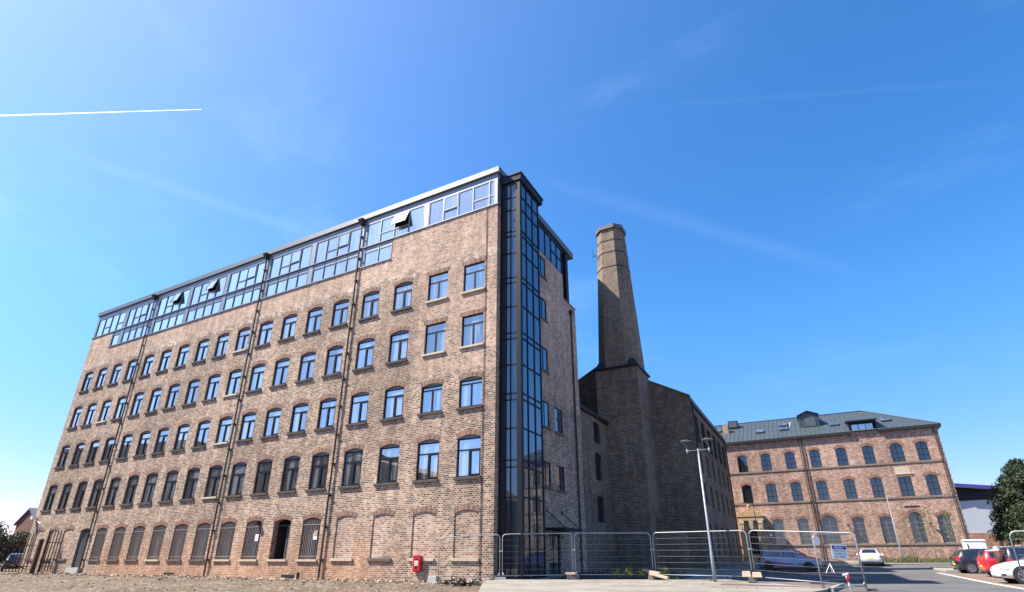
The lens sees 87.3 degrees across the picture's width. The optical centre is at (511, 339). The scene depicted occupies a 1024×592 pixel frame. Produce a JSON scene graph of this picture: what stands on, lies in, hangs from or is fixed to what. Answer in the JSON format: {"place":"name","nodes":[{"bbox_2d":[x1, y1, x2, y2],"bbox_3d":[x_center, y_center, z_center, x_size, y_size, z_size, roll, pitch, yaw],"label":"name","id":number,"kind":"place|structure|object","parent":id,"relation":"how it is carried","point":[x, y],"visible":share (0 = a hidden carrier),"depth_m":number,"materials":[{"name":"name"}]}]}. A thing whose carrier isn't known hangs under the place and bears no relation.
{"place":"outdoors","nodes":[
{"label":"outdoors","id":0,"kind":"place"},
{"bbox_2d":[0,562,950,591],"bbox_3d":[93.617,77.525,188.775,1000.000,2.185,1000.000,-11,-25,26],"label":"ground","id":1,"kind":"structure","parent":0,"point":[79,583],"depth_m":23.43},
{"bbox_2d":[0,529,29,562],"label":"broadleaf tree","id":2,"kind":"object","parent":1,"relation":"on","point":[22,543],"visible":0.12,"depth_m":68.17,"materials":[{"name":"green plant"}]},
{"bbox_2d":[0,532,36,571],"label":"palisade gate","id":3,"kind":"structure","parent":1,"relation":"on","point":[17,565],"depth_m":42.67,"materials":[{"name":"metal"}]},
{"bbox_2d":[13,508,37,549],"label":"brick house","id":4,"kind":"structure","parent":1,"relation":"on","point":[24,522],"depth_m":93.43,"materials":[{"name":"red brick"}]},
{"bbox_2d":[37,529,61,572],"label":"palisade fence","id":5,"kind":"object","parent":1,"relation":"on","point":[40,566],"visible":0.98,"depth_m":43.83,"materials":[{"name":"metal"}]},
{"bbox_2d":[1,572,473,591],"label":"loose stones","id":6,"kind":"object","parent":1,"relation":"on","point":[159,579],"visible":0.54,"depth_m":27.41,"materials":[{"name":"gravel"}]},
{"bbox_2d":[0,572,482,586],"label":"brick rubble","id":7,"kind":"object","parent":1,"relation":"on","point":[315,579],"visible":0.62,"depth_m":31.36,"materials":[{"name":"brown brick"}]},
{"bbox_2d":[18,166,615,581],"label":"mill building","id":8,"kind":"structure","parent":1,"relation":"on","point":[388,392],"depth_m":35.54,"materials":[{"name":"brick"}]},
{"bbox_2d":[54,526,74,560],"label":"blocked window","id":9,"kind":"structure","parent":8,"relation":"in","point":[63,551],"depth_m":43.91,"materials":[{"name":"brick"}]},
{"bbox_2d":[64,529,90,573],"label":"door","id":10,"kind":"structure","parent":8,"relation":"in","point":[84,535],"depth_m":42.63,"materials":[{"name":"grey metal"}]},
{"bbox_2d":[87,524,108,560],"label":"boarded window","id":11,"kind":"structure","parent":8,"relation":"in","point":[102,533],"depth_m":41.78,"materials":[{"name":"metal"}]},
{"bbox_2d":[101,473,122,507],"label":"window","id":12,"kind":"structure","parent":8,"relation":"in","point":[115,484],"depth_m":43.32,"materials":[{"name":"glass"}]},
{"bbox_2d":[105,523,127,560],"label":"boarded window","id":13,"kind":"structure","parent":8,"relation":"in","point":[119,538],"depth_m":40.68,"materials":[{"name":"metal"}]},
{"bbox_2d":[119,471,140,505],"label":"window","id":14,"kind":"structure","parent":8,"relation":"in","point":[133,482],"depth_m":42.20,"materials":[{"name":"glass"}]},
{"bbox_2d":[123,522,146,560],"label":"boarded window","id":15,"kind":"structure","parent":8,"relation":"in","point":[139,532],"depth_m":39.61,"materials":[{"name":"metal"}]},
{"bbox_2d":[132,427,151,457],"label":"window","id":16,"kind":"structure","parent":8,"relation":"in","point":[144,439],"depth_m":43.58,"materials":[{"name":"glass"}]},
{"bbox_2d":[137,469,159,504],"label":"window","id":17,"kind":"structure","parent":8,"relation":"in","point":[152,478],"depth_m":41.11,"materials":[{"name":"glass"}]},
{"bbox_2d":[144,521,167,560],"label":"boarded window","id":18,"kind":"structure","parent":8,"relation":"in","point":[157,543],"depth_m":38.46,"materials":[{"name":"metal"}]},
{"bbox_2d":[150,424,170,454],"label":"window","id":19,"kind":"structure","parent":8,"relation":"in","point":[163,434],"depth_m":42.49,"materials":[{"name":"glass"}]},
{"bbox_2d":[158,466,180,502],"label":"window","id":20,"kind":"structure","parent":8,"relation":"in","point":[169,490],"depth_m":39.98,"materials":[{"name":"glass"}]},
{"bbox_2d":[161,380,181,410],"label":"window","id":21,"kind":"structure","parent":8,"relation":"in","point":[173,393],"depth_m":43.87,"materials":[{"name":"glass"}]},
{"bbox_2d":[165,520,189,560],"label":"boarded window","id":22,"kind":"structure","parent":8,"relation":"in","point":[178,546],"depth_m":37.36,"materials":[{"name":"grey metal"}]},
{"bbox_2d":[170,420,190,451],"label":"window","id":23,"kind":"structure","parent":8,"relation":"in","point":[181,439],"depth_m":41.34,"materials":[{"name":"glass"}]},
{"bbox_2d":[178,464,201,501],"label":"window","id":24,"kind":"structure","parent":8,"relation":"in","point":[193,475],"depth_m":38.86,"materials":[{"name":"glass"}]},
{"bbox_2d":[181,375,201,406],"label":"window","id":25,"kind":"structure","parent":8,"relation":"in","point":[194,385],"depth_m":42.74,"materials":[{"name":"glass"}]},
{"bbox_2d":[187,519,212,560],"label":"boarded window","id":26,"kind":"structure","parent":8,"relation":"in","point":[204,529],"depth_m":36.27,"materials":[{"name":"grey metal"}]},
{"bbox_2d":[191,335,210,363],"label":"window","id":27,"kind":"structure","parent":8,"relation":"in","point":[203,346],"depth_m":44.07,"materials":[{"name":"glass"}]},
{"bbox_2d":[190,416,211,448],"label":"window","id":28,"kind":"structure","parent":8,"relation":"in","point":[203,429],"depth_m":40.25,"materials":[{"name":"glass"}]},
{"bbox_2d":[201,370,222,402],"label":"window","id":29,"kind":"structure","parent":8,"relation":"in","point":[212,389],"depth_m":41.62,"materials":[{"name":"glass"}]},
{"bbox_2d":[201,461,223,498],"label":"window","id":30,"kind":"structure","parent":8,"relation":"in","point":[211,492],"depth_m":37.78,"materials":[{"name":"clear glass"}]},
{"bbox_2d":[211,330,230,358],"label":"window","id":31,"kind":"structure","parent":8,"relation":"in","point":[221,348],"depth_m":42.96,"materials":[{"name":"glass"}]},
{"bbox_2d":[212,412,233,445],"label":"window","id":32,"kind":"structure","parent":8,"relation":"in","point":[225,424],"depth_m":39.15,"materials":[{"name":"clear glass"}]},
{"bbox_2d":[212,517,237,560],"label":"boarded window","id":33,"kind":"structure","parent":8,"relation":"in","point":[227,536],"depth_m":35.15,"materials":[{"name":"grey metal"}]},
{"bbox_2d":[222,365,243,397],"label":"window","id":34,"kind":"structure","parent":8,"relation":"in","point":[234,380],"depth_m":40.53,"materials":[{"name":"glass"}]},
{"bbox_2d":[224,458,248,497],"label":"window","id":35,"kind":"structure","parent":8,"relation":"in","point":[237,481],"depth_m":36.65,"materials":[{"name":"glass"}]},
{"bbox_2d":[232,324,251,353],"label":"window","id":36,"kind":"structure","parent":8,"relation":"in","point":[243,336],"depth_m":41.86,"materials":[{"name":"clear glass"}]},
{"bbox_2d":[235,408,257,442],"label":"window","id":37,"kind":"structure","parent":8,"relation":"in","point":[247,428],"depth_m":38.02,"materials":[{"name":"glass"}]},
{"bbox_2d":[238,516,263,560],"bbox_3d":[-16.397,12.565,33.979,1.724,2.690,0.320,-11,-25,26],"label":"boarded window","id":38,"kind":"structure","parent":8,"relation":"in","point":[254,531],"depth_m":34.00,"materials":[{"name":"grey metal"}]},
{"bbox_2d":[245,360,266,393],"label":"window","id":39,"kind":"structure","parent":8,"relation":"in","point":[258,371],"depth_m":39.40,"materials":[{"name":"glass"}]},
{"bbox_2d":[249,455,274,495],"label":"window","id":40,"kind":"structure","parent":8,"relation":"in","point":[265,466],"depth_m":35.53,"materials":[{"name":"glass"}]},
{"bbox_2d":[253,317,274,347],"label":"window","id":41,"kind":"structure","parent":8,"relation":"in","point":[266,329],"depth_m":40.74,"materials":[{"name":"glass"}]},
{"bbox_2d":[260,403,282,438],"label":"window","id":42,"kind":"structure","parent":8,"relation":"in","point":[273,416],"depth_m":36.90,"materials":[{"name":"glass"}]},
{"bbox_2d":[266,515,292,560],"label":"open window","id":43,"kind":"structure","parent":8,"relation":"in","point":[284,526],"depth_m":33.46,"materials":[{"name":"stone"}]},
{"bbox_2d":[269,354,291,388],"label":"window","id":44,"kind":"structure","parent":8,"relation":"in","point":[281,371],"depth_m":38.28,"materials":[{"name":"glass"}]},
{"bbox_2d":[277,310,298,341],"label":"window","id":45,"kind":"structure","parent":8,"relation":"in","point":[289,324],"depth_m":39.61,"materials":[{"name":"glass"}]},
{"bbox_2d":[276,451,302,493],"bbox_3d":[-14.142,8.448,34.311,1.754,2.640,0.300,-11,-25,26],"label":"window","id":46,"kind":"structure","parent":8,"relation":"in","point":[291,469],"depth_m":34.39,"materials":[{"name":"glass"}]},
{"bbox_2d":[286,398,309,434],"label":"window","id":47,"kind":"structure","parent":8,"relation":"in","point":[299,417],"depth_m":35.77,"materials":[{"name":"glass"}]},
{"bbox_2d":[294,348,317,383],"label":"window","id":48,"kind":"structure","parent":8,"relation":"in","point":[308,360],"depth_m":37.15,"materials":[{"name":"glass"}]},
{"bbox_2d":[295,513,322,560],"bbox_3d":[-11.894,11.649,31.745,1.724,2.690,0.320,-11,-25,26],"label":"boarded window","id":49,"kind":"structure","parent":8,"relation":"in","point":[309,547],"depth_m":31.78,"materials":[{"name":"grey metal"}]},
{"bbox_2d":[302,303,323,335],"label":"window","id":50,"kind":"structure","parent":8,"relation":"in","point":[314,317],"depth_m":38.48,"materials":[{"name":"glass"}]},
{"bbox_2d":[305,448,330,491],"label":"window","id":51,"kind":"structure","parent":8,"relation":"in","point":[319,471],"depth_m":33.28,"materials":[{"name":"glass"}]},
{"bbox_2d":[313,393,337,430],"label":"window","id":52,"kind":"structure","parent":8,"relation":"in","point":[327,408],"depth_m":34.66,"materials":[{"name":"glass"}]},
{"bbox_2d":[321,341,344,377],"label":"window","id":53,"kind":"structure","parent":8,"relation":"in","point":[334,358],"depth_m":36.04,"materials":[{"name":"glass"}]},
{"bbox_2d":[328,295,350,328],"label":"window","id":54,"kind":"structure","parent":8,"relation":"in","point":[340,314],"depth_m":37.37,"materials":[{"name":"glass"}]},
{"bbox_2d":[329,511,357,560],"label":"blocked window","id":55,"kind":"structure","parent":8,"relation":"in","point":[345,529],"depth_m":30.52,"materials":[{"name":"brick"}]},
{"bbox_2d":[338,443,364,488],"bbox_3d":[-9.507,7.506,32.012,1.754,2.640,0.300,-11,-25,26],"label":"window","id":56,"kind":"structure","parent":8,"relation":"in","point":[353,458],"depth_m":32.08,"materials":[{"name":"glass"}]},
{"bbox_2d":[345,387,370,426],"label":"window","id":57,"kind":"structure","parent":8,"relation":"in","point":[359,406],"depth_m":33.46,"materials":[{"name":"glass"}]},
{"bbox_2d":[352,334,376,371],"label":"window","id":58,"kind":"structure","parent":8,"relation":"in","point":[365,352],"depth_m":34.84,"materials":[{"name":"glass"}]},
{"bbox_2d":[358,287,381,321],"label":"window","id":59,"kind":"structure","parent":8,"relation":"in","point":[371,300],"depth_m":36.17,"materials":[{"name":"glass"}]},
{"bbox_2d":[366,509,395,560],"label":"blocked window","id":60,"kind":"structure","parent":8,"relation":"in","point":[381,545],"depth_m":29.32,"materials":[{"name":"brick"}]},
{"bbox_2d":[373,439,401,486],"bbox_3d":[-7.083,7.013,30.809,1.754,2.640,0.300,-11,-25,26],"label":"window","id":61,"kind":"structure","parent":8,"relation":"in","point":[389,454],"depth_m":30.88,"materials":[{"name":"glass"}]},
{"bbox_2d":[379,381,405,421],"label":"window","id":62,"kind":"structure","parent":8,"relation":"in","point":[393,409],"depth_m":32.26,"materials":[{"name":"glass"}]},
{"bbox_2d":[385,326,409,364],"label":"window","id":63,"kind":"structure","parent":8,"relation":"in","point":[399,340],"depth_m":33.64,"materials":[{"name":"glass"}]},
{"bbox_2d":[390,277,413,312],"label":"window","id":64,"kind":"structure","parent":8,"relation":"in","point":[403,293],"depth_m":34.97,"materials":[{"name":"glass"}]},
{"bbox_2d":[407,506,437,560],"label":"blocked window","id":65,"kind":"structure","parent":8,"relation":"in","point":[423,535],"depth_m":28.12,"materials":[{"name":"brick"}]},
{"bbox_2d":[412,434,441,483],"bbox_3d":[-4.633,6.514,29.594,1.754,2.640,0.300,-11,-25,26],"label":"window","id":66,"kind":"structure","parent":8,"relation":"in","point":[428,451],"depth_m":29.66,"materials":[{"name":"glass"}]},
{"bbox_2d":[417,378,443,415],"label":"window","id":67,"kind":"structure","parent":8,"relation":"in","point":[431,403],"depth_m":30.99,"materials":[{"name":"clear glass"}]},
{"bbox_2d":[421,316,447,356],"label":"window","id":68,"kind":"structure","parent":8,"relation":"in","point":[435,333],"depth_m":32.43,"materials":[{"name":"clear glass"}]},
{"bbox_2d":[425,266,450,303],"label":"window","id":69,"kind":"structure","parent":8,"relation":"in","point":[438,284],"depth_m":33.76,"materials":[{"name":"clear glass"}]},
{"bbox_2d":[450,504,479,560],"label":"blocked window","id":70,"kind":"structure","parent":8,"relation":"in","point":[466,521],"depth_m":26.95,"materials":[{"name":"brick"}]},
{"bbox_2d":[453,429,481,479],"bbox_3d":[-2.289,6.037,28.431,1.754,2.640,0.300,-11,-25,26],"label":"window","id":71,"kind":"structure","parent":8,"relation":"in","point":[469,446],"depth_m":28.50,"materials":[{"name":"glass"}]},
{"bbox_2d":[456,371,482,410],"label":"window","id":72,"kind":"structure","parent":8,"relation":"in","point":[470,388],"depth_m":29.83,"materials":[{"name":"glass"}]},
{"bbox_2d":[458,307,485,349],"bbox_3d":[-2.286,-0.664,31.183,1.800,2.350,0.270,-11,-25,26],"label":"window","id":73,"kind":"structure","parent":8,"relation":"in","point":[472,331],"depth_m":31.27,"materials":[{"name":"glass"}]},
{"bbox_2d":[460,255,486,294],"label":"window","id":74,"kind":"structure","parent":8,"relation":"in","point":[474,276],"depth_m":32.59,"materials":[{"name":"glass"}]},
{"bbox_2d":[539,226,561,273],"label":"end window","id":75,"kind":"structure","parent":8,"relation":"in","point":[547,247],"depth_m":40.56,"materials":[{"name":"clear glass"}]},
{"bbox_2d":[549,534,559,574],"bbox_3d":[2.485,12.702,31.847,0.138,2.220,1.680,-11,-25,26],"label":"entrance door","id":76,"kind":"structure","parent":8,"relation":"in","point":[554,563],"depth_m":31.95,"materials":[{"name":"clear glass"}]},
{"bbox_2d":[438,534,499,578],"bbox_3d":[-2.049,10.462,25.705,2.993,2.177,0.048,-2,-22,5],"label":"fence panel","id":77,"kind":"object","parent":1,"relation":"on","point":[470,553],"visible":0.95,"depth_m":25.74,"materials":[{"name":"metal"}]},
{"bbox_2d":[590,223,662,570],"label":"factory chimney","id":78,"kind":"object","parent":1,"relation":"on","point":[623,393],"visible":0.94,"depth_m":45.79,"materials":[{"name":"brick"}]},
{"bbox_2d":[578,367,742,569],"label":"gabled mill","id":79,"kind":"object","parent":1,"relation":"on","point":[678,416],"visible":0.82,"depth_m":46.36,"materials":[{"name":"brick"}]},
{"bbox_2d":[714,410,970,561],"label":"brick building","id":80,"kind":"structure","parent":1,"relation":"on","point":[850,472],"depth_m":59.95,"materials":[{"name":"red brick"}]},
{"bbox_2d":[770,516,786,544],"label":"window","id":81,"kind":"structure","parent":80,"relation":"in","point":[778,524],"depth_m":61.34,"materials":[{"name":"grey glass"}]},
{"bbox_2d":[795,516,812,543],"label":"window","id":82,"kind":"structure","parent":80,"relation":"in","point":[803,524],"depth_m":60.24,"materials":[{"name":"grey glass"}]},
{"bbox_2d":[818,512,841,543],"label":"window","id":83,"kind":"structure","parent":80,"relation":"in","point":[829,523],"depth_m":59.16,"materials":[{"name":"grey glass"}]},
{"bbox_2d":[841,476,857,498],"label":"window","id":84,"kind":"structure","parent":80,"relation":"in","point":[849,485],"depth_m":59.54,"materials":[{"name":"blue glass"}]},
{"bbox_2d":[849,514,869,543],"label":"window","id":85,"kind":"structure","parent":80,"relation":"in","point":[860,530],"depth_m":57.88,"materials":[{"name":"grey glass"}]},
{"bbox_2d":[867,475,885,497],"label":"window","id":86,"kind":"structure","parent":80,"relation":"in","point":[876,483],"depth_m":58.40,"materials":[{"name":"blue glass"}]},
{"bbox_2d":[876,513,897,542],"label":"window","id":87,"kind":"structure","parent":80,"relation":"in","point":[889,534],"depth_m":56.78,"materials":[{"name":"grey glass"}]},
{"bbox_2d":[886,440,905,461],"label":"window","id":88,"kind":"structure","parent":80,"relation":"in","point":[896,450],"depth_m":58.62,"materials":[{"name":"blue glass"}]},
{"bbox_2d":[895,474,915,496],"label":"window","id":89,"kind":"structure","parent":80,"relation":"in","point":[905,483],"depth_m":57.26,"materials":[{"name":"blue glass"}]},
{"bbox_2d":[905,509,928,542],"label":"window","id":90,"kind":"structure","parent":80,"relation":"in","point":[917,525],"depth_m":55.69,"materials":[{"name":"grey glass"}]},
{"bbox_2d":[912,438,930,459],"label":"window","id":91,"kind":"structure","parent":80,"relation":"in","point":[921,447],"depth_m":57.61,"materials":[{"name":"blue glass"}]},
{"bbox_2d":[922,471,941,494],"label":"window","id":92,"kind":"structure","parent":80,"relation":"in","point":[932,481],"depth_m":56.25,"materials":[{"name":"blue glass"}]},
{"bbox_2d":[934,511,956,542],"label":"window","id":93,"kind":"structure","parent":80,"relation":"in","point":[944,528],"depth_m":54.61,"materials":[{"name":"grey glass"}]},
{"bbox_2d":[728,563,979,591],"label":"kerb","id":94,"kind":"structure","parent":1,"relation":"on","point":[832,589],"depth_m":37.24,"materials":[{"name":"concrete"}]},
{"bbox_2d":[953,483,1023,548],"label":"industrial shed","id":95,"kind":"structure","parent":1,"relation":"on","point":[975,507],"depth_m":74.33,"materials":[{"name":"metal"}]},
{"bbox_2d":[986,458,1023,545],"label":"broadleaf tree","id":96,"kind":"object","parent":1,"relation":"on","point":[1007,500],"visible":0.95,"depth_m":54.12,"materials":[{"name":"green plant"}]},
{"bbox_2d":[0,0,1023,538],"label":"sky","id":97,"kind":"structure","parent":0,"point":[819,204],"materials":[{"name":"blue"}]},
{"bbox_2d":[479,562,828,591],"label":"pavement","id":98,"kind":"structure","parent":0,"point":[539,584],"depth_m":20.75,"materials":[{"name":"concrete"}]},
{"bbox_2d":[502,533,572,576],"bbox_3d":[1.202,10.291,25.559,3.380,2.088,0.048,-1,-22,2],"label":"fence panel","id":99,"kind":"object","parent":98,"relation":"on","point":[526,551],"visible":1,"depth_m":25.65,"materials":[{"name":"metal"}]},
{"bbox_2d":[574,532,653,574],"bbox_3d":[4.816,10.237,25.510,3.703,2.052,0.048,0,-22,0],"label":"fence panel","id":100,"kind":"object","parent":98,"relation":"on","point":[613,556],"visible":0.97,"depth_m":25.49,"materials":[{"name":"metal"}]},
{"bbox_2d":[680,438,716,581],"bbox_3d":[8.693,7.535,24.175,1.540,6.120,0.540,-11,-25,26],"label":"lamp post","id":101,"kind":"object","parent":98,"relation":"on","point":[708,531],"visible":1,"depth_m":24.15,"materials":[{"name":"grey metal"}]},
{"bbox_2d":[652,530,752,576],"bbox_3d":[8.453,9.713,24.218,4.400,2.061,0.048,-17,-28,35],"label":"fence panel","id":102,"kind":"object","parent":98,"relation":"on","point":[701,551],"visible":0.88,"depth_m":24.14,"materials":[{"name":"metal"}]},
{"bbox_2d":[812,533,865,588],"bbox_3d":[12.220,8.313,20.034,2.042,2.097,0.048,6,-23,-15],"label":"fence panel","id":103,"kind":"object","parent":98,"relation":"on","point":[815,549],"visible":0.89,"depth_m":19.98,"materials":[{"name":"metal"}]},
{"bbox_2d":[755,568,825,572],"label":"parking bay paving","id":104,"kind":"structure","parent":0,"point":[799,570],"depth_m":40.14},
{"bbox_2d":[758,550,821,571],"bbox_3d":[20.712,16.494,40.087,4.175,1.547,2.102,-13,-26,29],"label":"parked car","id":105,"kind":"object","parent":104,"relation":"on","point":[777,560],"visible":0.91,"depth_m":39.58,"materials":[{"name":"blue paint"}]},
{"bbox_2d":[731,564,1023,591],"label":"road","id":106,"kind":"structure","parent":0,"point":[904,578],"depth_m":28.56,"materials":[{"name":"grey asphalt"}]},
{"bbox_2d":[749,530,867,588],"bbox_3d":[11.657,8.745,21.501,0.048,2.264,4.090,20,-30,-40],"label":"fence panel","id":107,"kind":"object","parent":106,"relation":"on","point":[864,584],"visible":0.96,"depth_m":21.38,"materials":[{"name":"metal"}]},
{"bbox_2d":[856,549,884,565],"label":"parked car","id":108,"kind":"object","parent":106,"relation":"on","point":[870,556],"visible":0.8,"depth_m":47.09,"materials":[{"name":"white paint"}]},
{"bbox_2d":[950,549,993,573],"bbox_3d":[30.879,14.269,34.617,3.974,1.527,2.064,-10,-24,22],"label":"parked car","id":109,"kind":"object","parent":106,"relation":"on","point":[963,561],"visible":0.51,"depth_m":34.57,"materials":[{"name":"black paint"}]},
{"bbox_2d":[882,555,950,561],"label":"grass","id":110,"kind":"structure","parent":0,"point":[910,558],"depth_m":51.55,"materials":[{"name":"green plant"}]},
{"bbox_2d":[944,573,1023,587],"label":"parking bay paving","id":111,"kind":"structure","parent":0,"point":[981,577],"depth_m":28.57,"materials":[{"name":"brown brick"}]},
{"bbox_2d":[976,549,998,575],"bbox_3d":[28.639,12.535,30.127,3.773,1.487,2.048,-10,-24,23],"label":"parked car","id":112,"kind":"object","parent":111,"relation":"on","point":[985,560],"visible":0.37,"depth_m":30.38,"materials":[{"name":"red paint"}]},
{"bbox_2d":[990,556,1023,583],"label":"parked car","id":113,"kind":"object","parent":111,"relation":"on","point":[1009,571],"visible":0.94,"depth_m":24.14,"materials":[{"name":"white paint"}]},
{"bbox_2d":[994,546,1023,563],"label":"parked car","id":114,"kind":"object","parent":111,"relation":"on","point":[1004,554],"visible":0.36,"depth_m":27.48,"materials":[{"name":"blue paint"}]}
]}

